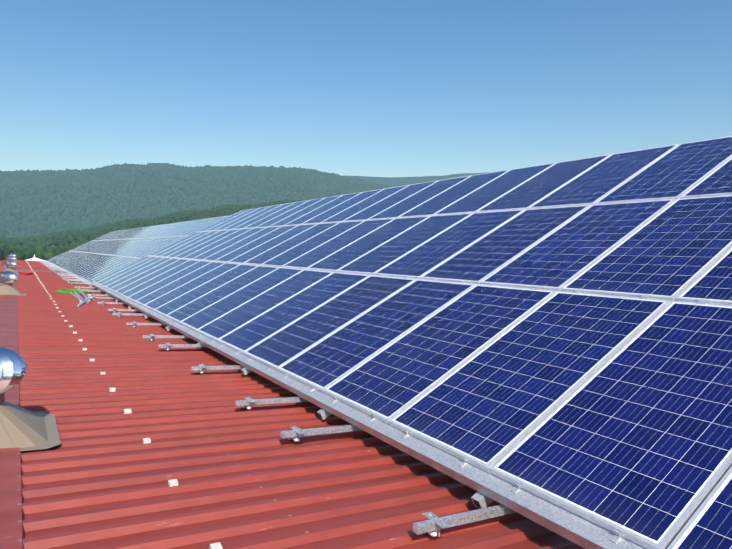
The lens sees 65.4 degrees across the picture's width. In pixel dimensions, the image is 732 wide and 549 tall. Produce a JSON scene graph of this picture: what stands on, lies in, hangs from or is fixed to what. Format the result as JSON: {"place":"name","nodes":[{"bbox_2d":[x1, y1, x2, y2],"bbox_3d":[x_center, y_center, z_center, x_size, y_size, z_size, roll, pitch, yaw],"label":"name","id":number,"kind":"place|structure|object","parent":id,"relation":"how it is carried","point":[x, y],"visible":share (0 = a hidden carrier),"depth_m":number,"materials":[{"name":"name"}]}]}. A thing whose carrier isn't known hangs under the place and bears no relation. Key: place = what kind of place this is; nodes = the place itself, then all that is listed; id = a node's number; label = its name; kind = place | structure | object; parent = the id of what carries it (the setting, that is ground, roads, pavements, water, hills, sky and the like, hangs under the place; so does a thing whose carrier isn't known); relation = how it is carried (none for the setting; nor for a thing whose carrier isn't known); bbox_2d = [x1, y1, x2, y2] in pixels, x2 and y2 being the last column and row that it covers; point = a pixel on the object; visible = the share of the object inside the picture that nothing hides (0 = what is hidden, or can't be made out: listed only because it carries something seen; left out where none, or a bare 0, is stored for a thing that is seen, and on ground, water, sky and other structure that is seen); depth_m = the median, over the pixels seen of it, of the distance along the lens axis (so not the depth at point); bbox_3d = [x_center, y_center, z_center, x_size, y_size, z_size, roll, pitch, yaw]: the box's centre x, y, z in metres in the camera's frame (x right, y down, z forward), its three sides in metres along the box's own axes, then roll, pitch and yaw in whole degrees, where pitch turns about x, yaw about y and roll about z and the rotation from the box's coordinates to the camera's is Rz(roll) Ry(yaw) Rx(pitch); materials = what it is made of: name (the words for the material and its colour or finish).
{"place":"outdoors","nodes":[
{"label":"outdoors","id":0,"kind":"place"},
{"bbox_2d":[6,256,16,260],"bbox_3d":[-21.675,-0.946,34.806,0.575,0.414,0.577,-1,3,-32],"label":"roof ventilator","id":1,"kind":"object","parent":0,"point":[13,258],"visible":0.67,"depth_m":34.66,"materials":[{"name":"silver metal"}]},
{"bbox_2d":[47,216,228,286],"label":"solar panels","id":2,"kind":"object","parent":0,"point":[137,248],"depth_m":28.58,"materials":[{"name":"blue glass"}]},
{"bbox_2d":[48,215,230,282],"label":"solar panel frames","id":3,"kind":"structure","parent":2,"relation":"attached to","point":[159,237],"depth_m":29.11,"materials":[{"name":"silver metal"}]},
{"bbox_2d":[50,236,178,281],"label":"panel clamps","id":4,"kind":"object","parent":3,"relation":"on","point":[114,255],"visible":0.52,"depth_m":27.62,"materials":[{"name":"silver metal"}]},
{"bbox_2d":[0,199,305,260],"bbox_3d":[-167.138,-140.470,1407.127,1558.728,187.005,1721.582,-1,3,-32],"label":"tree line","id":5,"kind":"object","parent":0,"point":[42,247],"visible":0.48,"depth_m":1096.79,"materials":[{"name":"green plant"}]},
{"bbox_2d":[0,172,489,245],"bbox_3d":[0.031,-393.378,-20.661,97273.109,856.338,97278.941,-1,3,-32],"label":"distant hill","id":6,"kind":"structure","parent":0,"point":[396,181],"depth_m":6086.67,"materials":[{"name":"green plant"}]},
{"bbox_2d":[26,255,44,260],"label":"tent","id":7,"kind":"object","parent":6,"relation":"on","point":[34,259],"visible":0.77,"depth_m":62.61,"materials":[{"name":"white fabric"}]},
{"bbox_2d":[0,162,392,237],"bbox_3d":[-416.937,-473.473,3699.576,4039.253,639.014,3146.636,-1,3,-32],"label":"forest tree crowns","id":8,"kind":"object","parent":6,"relation":"on","point":[75,196],"depth_m":3287.06,"materials":[{"name":"green plant"}]},
{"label":"building walls","id":9,"kind":"object","parent":6,"relation":"on","visible":0},
{"bbox_2d":[0,260,584,548],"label":"roof sheets","id":10,"kind":"object","parent":9,"relation":"on","point":[100,475],"depth_m":3.71,"materials":[{"name":"red metal"}]},
{"bbox_2d":[0,267,23,548],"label":"ridge cap","id":11,"kind":"object","parent":10,"relation":"on","point":[11,517],"visible":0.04,"depth_m":3.23,"materials":[{"name":"red metal"}]},
{"bbox_2d":[0,283,26,295],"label":"vent base flashing","id":12,"kind":"object","parent":10,"relation":"on","point":[8,289],"visible":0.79,"depth_m":14.75,"materials":[{"name":"beige metal"}]},
{"bbox_2d":[0,270,17,286],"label":"roof ventilator","id":13,"kind":"object","parent":12,"relation":"on","point":[6,276],"visible":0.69,"depth_m":14.76,"materials":[{"name":"silver metal"}]},
{"bbox_2d":[5,268,21,274],"bbox_3d":[-15.709,-0.151,25.120,0.940,0.315,0.940,-1,3,-32],"label":"vent base flashing","id":14,"kind":"object","parent":10,"relation":"on","point":[12,270],"visible":0.56,"depth_m":24.99,"materials":[{"name":"beige metal"}]},
{"bbox_2d":[2,260,16,267],"bbox_3d":[-15.707,-0.438,25.106,0.575,0.414,0.577,-1,3,-32],"label":"roof ventilator","id":15,"kind":"object","parent":14,"relation":"on","point":[9,264],"visible":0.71,"depth_m":24.97,"materials":[{"name":"silver metal"}]},
{"bbox_2d":[19,271,32,274],"bbox_3d":[-15.493,-0.074,25.946,0.595,0.148,1.094,-1,3,-32],"label":"red cloth","id":16,"kind":"object","parent":10,"relation":"on","point":[26,272],"visible":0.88,"depth_m":25.65,"materials":[{"name":"red fabric"}]},
{"bbox_2d":[0,392,60,450],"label":"vent base flashing","id":17,"kind":"object","parent":10,"relation":"on","point":[23,429],"visible":0.85,"depth_m":3.81,"materials":[{"name":"beige metal"}]},
{"bbox_2d":[0,346,26,404],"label":"roof ventilator","id":18,"kind":"object","parent":17,"relation":"on","point":[13,364],"visible":0.98,"depth_m":3.84,"materials":[{"name":"silver metal"}]},
{"bbox_2d":[16,270,66,272],"bbox_3d":[-16.031,-0.136,28.216,0.083,0.273,3.150,1,3,14],"label":"cross tube","id":19,"kind":"object","parent":10,"relation":"on","point":[41,271],"visible":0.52,"depth_m":28.13,"materials":[{"name":"metal"}]},
{"bbox_2d":[55,289,91,292],"bbox_3d":[-8.848,0.501,17.384,1.040,0.127,1.679,-1,3,-23],"label":"cloth","id":20,"kind":"object","parent":10,"relation":"on","point":[64,290],"visible":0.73,"depth_m":17.30,"materials":[{"name":"green fabric"}]},
{"bbox_2d":[70,291,92,306],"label":"spare rails","id":21,"kind":"object","parent":10,"relation":"on","point":[82,301],"visible":0.92,"depth_m":14.68,"materials":[{"name":"silver metal"}]},
{"bbox_2d":[26,261,222,548],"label":"roof fastener patches","id":22,"kind":"object","parent":10,"relation":"on","point":[174,482],"visible":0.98,"depth_m":3.96,"materials":[{"name":"beige"}]},
{"bbox_2d":[68,281,437,536],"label":"bolts","id":23,"kind":"object","parent":10,"relation":"on","point":[432,533],"visible":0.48,"depth_m":4.21,"materials":[{"name":"white metal"}]},
{"bbox_2d":[39,261,515,536],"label":"mounting rails","id":24,"kind":"object","parent":10,"relation":"on","point":[434,522],"visible":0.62,"depth_m":4.40,"materials":[{"name":"silver metal"}]},
{"bbox_2d":[0,0,731,176],"label":"sky","id":25,"kind":"structure","parent":0,"point":[371,88],"materials":[{"name":"blue"}]},
{"bbox_2d":[91,136,731,548],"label":"solar panels","id":26,"kind":"object","parent":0,"point":[634,436],"depth_m":4.94,"materials":[{"name":"blue glass"}]},
{"bbox_2d":[93,136,731,548],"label":"solar panel frames","id":27,"kind":"object","parent":26,"relation":"attached to","point":[693,510],"visible":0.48,"depth_m":4.98,"materials":[{"name":"silver metal"}]},
{"bbox_2d":[97,195,709,543],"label":"panel clamps","id":28,"kind":"object","parent":27,"relation":"on","point":[616,537],"visible":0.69,"depth_m":4.76,"materials":[{"name":"silver metal"}]}
]}

